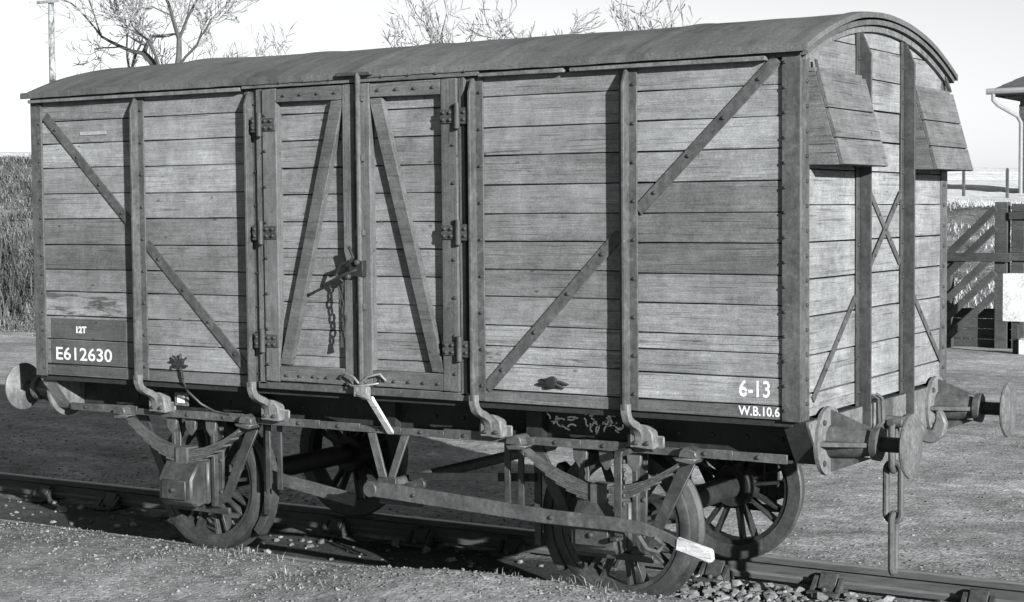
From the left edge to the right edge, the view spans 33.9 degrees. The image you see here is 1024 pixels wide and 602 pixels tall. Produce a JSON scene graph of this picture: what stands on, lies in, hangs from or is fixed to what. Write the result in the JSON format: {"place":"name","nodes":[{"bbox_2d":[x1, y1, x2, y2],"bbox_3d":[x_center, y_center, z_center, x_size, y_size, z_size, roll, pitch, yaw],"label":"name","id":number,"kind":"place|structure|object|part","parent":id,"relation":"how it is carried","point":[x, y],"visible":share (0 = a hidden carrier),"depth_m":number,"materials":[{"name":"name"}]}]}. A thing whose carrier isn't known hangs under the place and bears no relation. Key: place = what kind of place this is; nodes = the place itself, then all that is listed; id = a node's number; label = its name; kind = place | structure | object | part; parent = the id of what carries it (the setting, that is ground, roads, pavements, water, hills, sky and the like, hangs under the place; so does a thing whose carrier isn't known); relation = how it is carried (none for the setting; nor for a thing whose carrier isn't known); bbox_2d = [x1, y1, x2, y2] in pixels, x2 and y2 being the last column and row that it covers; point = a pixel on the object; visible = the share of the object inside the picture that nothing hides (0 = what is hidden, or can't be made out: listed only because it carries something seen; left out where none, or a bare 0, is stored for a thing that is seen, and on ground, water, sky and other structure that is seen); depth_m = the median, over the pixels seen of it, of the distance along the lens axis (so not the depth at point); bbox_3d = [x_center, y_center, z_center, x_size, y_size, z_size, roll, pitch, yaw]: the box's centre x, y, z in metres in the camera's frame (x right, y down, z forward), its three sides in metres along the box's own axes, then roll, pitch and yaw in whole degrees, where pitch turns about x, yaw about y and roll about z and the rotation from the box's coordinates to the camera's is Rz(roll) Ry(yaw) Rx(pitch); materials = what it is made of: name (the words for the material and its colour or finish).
{"place":"outdoors","nodes":[
{"label":"outdoors","id":0,"kind":"place"},
{"bbox_2d":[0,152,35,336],"bbox_3d":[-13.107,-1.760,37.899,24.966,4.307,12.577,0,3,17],"label":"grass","id":1,"kind":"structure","parent":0,"point":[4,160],"depth_m":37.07,"materials":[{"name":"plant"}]},
{"bbox_2d":[0,159,1011,338],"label":"bank","id":2,"kind":"structure","parent":0,"point":[967,215],"depth_m":34.12,"materials":[{"name":"plant"}]},
{"bbox_2d":[0,184,34,327],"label":"scrub","id":3,"kind":"object","parent":2,"relation":"on","point":[10,287],"visible":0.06,"depth_m":34.52,"materials":[{"name":"plant"}]},
{"bbox_2d":[947,198,1023,329],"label":"grass","id":4,"kind":"structure","parent":2,"relation":"on","point":[985,204],"depth_m":33.67,"materials":[{"name":"plant"}]},
{"bbox_2d":[0,332,1023,601],"bbox_3d":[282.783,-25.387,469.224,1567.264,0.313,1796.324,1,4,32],"label":"ground","id":5,"kind":"structure","parent":0,"point":[988,372],"depth_m":12.13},
{"bbox_2d":[0,519,367,566],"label":"rail","id":6,"kind":"object","parent":5,"relation":"on","point":[308,559],"depth_m":10.73,"materials":[{"name":"metal"}]},
{"bbox_2d":[0,472,1023,601],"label":"rail","id":7,"kind":"object","parent":5,"relation":"on","point":[833,579],"visible":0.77,"depth_m":11.36,"materials":[{"name":"metal"}]},
{"bbox_2d":[5,11,1016,596],"bbox_3d":[-0.267,-0.001,10.591,6.308,3.239,2.484,1,4,32],"label":"goods van","id":8,"kind":"object","parent":7,"relation":"on","point":[669,259],"visible":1,"depth_m":9.34,"materials":[{"name":"grey wood"}]},
{"bbox_3d":[-1.191,-0.381,9.822,0.753,1.722,0.144,1,4,32],"label":"door","id":9,"kind":"part","parent":8,"relation":"part of","materials":[{"name":"grey wood"}]},
{"bbox_3d":[-0.531,-0.365,9.412,0.753,1.722,0.144,1,4,32],"label":"door","id":10,"kind":"part","parent":8,"relation":"part of","materials":[{"name":"grey wood"}]},
{"bbox_2d":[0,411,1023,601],"bbox_3d":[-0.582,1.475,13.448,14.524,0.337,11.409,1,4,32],"label":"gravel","id":11,"kind":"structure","parent":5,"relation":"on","point":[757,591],"depth_m":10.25,"materials":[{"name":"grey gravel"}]},
{"bbox_2d":[28,458,1012,600],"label":"weeds","id":12,"kind":"object","parent":5,"relation":"on","point":[285,574],"visible":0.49,"depth_m":9.88,"materials":[{"name":"plant"}]},
{"bbox_2d":[797,591,853,601],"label":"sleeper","id":13,"kind":"object","parent":5,"relation":"on","point":[812,600],"depth_m":10.02,"materials":[{"name":"grey wood"}]},
{"bbox_2d":[947,202,1023,348],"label":"cattle dock fence","id":14,"kind":"object","parent":5,"relation":"on","point":[995,331],"visible":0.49,"depth_m":26.62,"materials":[{"name":"grey wood"}]},
{"bbox_2d":[1002,273,1023,354],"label":"notice board","id":15,"kind":"object","parent":5,"relation":"on","point":[1013,297],"visible":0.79,"depth_m":25.52,"materials":[{"name":"white paint"}]},
{"bbox_2d":[0,152,1023,204],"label":"field","id":16,"kind":"structure","parent":0,"point":[983,183],"depth_m":59.18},
{"bbox_2d":[37,0,59,82],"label":"telegraph pole","id":17,"kind":"object","parent":16,"relation":"on","point":[52,68],"visible":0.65,"depth_m":75.58,"materials":[{"name":"white paint"}]},
{"bbox_2d":[29,0,258,74],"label":"bare tree","id":18,"kind":"object","parent":16,"relation":"on","point":[149,59],"visible":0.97,"depth_m":66.02,"materials":[{"name":"grey plant"}]},
{"bbox_2d":[106,0,253,66],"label":"bare tree","id":19,"kind":"object","parent":16,"relation":"on","point":[139,47],"visible":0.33,"depth_m":69.93,"materials":[{"name":"grey plant"}]},
{"bbox_2d":[221,21,296,56],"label":"bare tree","id":20,"kind":"object","parent":16,"relation":"on","point":[265,47],"visible":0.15,"depth_m":63.52,"materials":[{"name":"grey plant"}]},
{"bbox_2d":[378,0,478,46],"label":"bare tree","id":21,"kind":"object","parent":16,"relation":"on","point":[427,16],"visible":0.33,"depth_m":58.28,"materials":[{"name":"grey plant"}]},
{"bbox_2d":[380,0,606,46],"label":"bare tree","id":22,"kind":"object","parent":16,"relation":"on","point":[500,30],"visible":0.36,"depth_m":56.84,"materials":[{"name":"grey plant"}]},
{"bbox_2d":[604,0,701,30],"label":"bare tree","id":23,"kind":"object","parent":16,"relation":"on","point":[627,21],"visible":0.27,"depth_m":55.49,"materials":[{"name":"grey plant"}]},
{"bbox_2d":[962,171,964,195],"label":"fence post","id":24,"kind":"object","parent":16,"relation":"on","point":[963,183],"visible":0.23,"depth_m":44.13,"materials":[{"name":"grey wood"}]},
{"bbox_2d":[986,76,1023,192],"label":"lineside hut","id":25,"kind":"object","parent":16,"relation":"on","point":[1013,90],"visible":0.86,"depth_m":50.09,"materials":[{"name":"stone"}]},
{"bbox_2d":[1005,168,1008,197],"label":"fence post","id":26,"kind":"object","parent":16,"relation":"on","point":[1007,182],"visible":0.71,"depth_m":43.54,"materials":[{"name":"grey wood"}]},
{"bbox_2d":[0,0,1023,167],"label":"sky","id":27,"kind":"structure","parent":0,"point":[982,40],"materials":[{"name":"white"}]}
]}

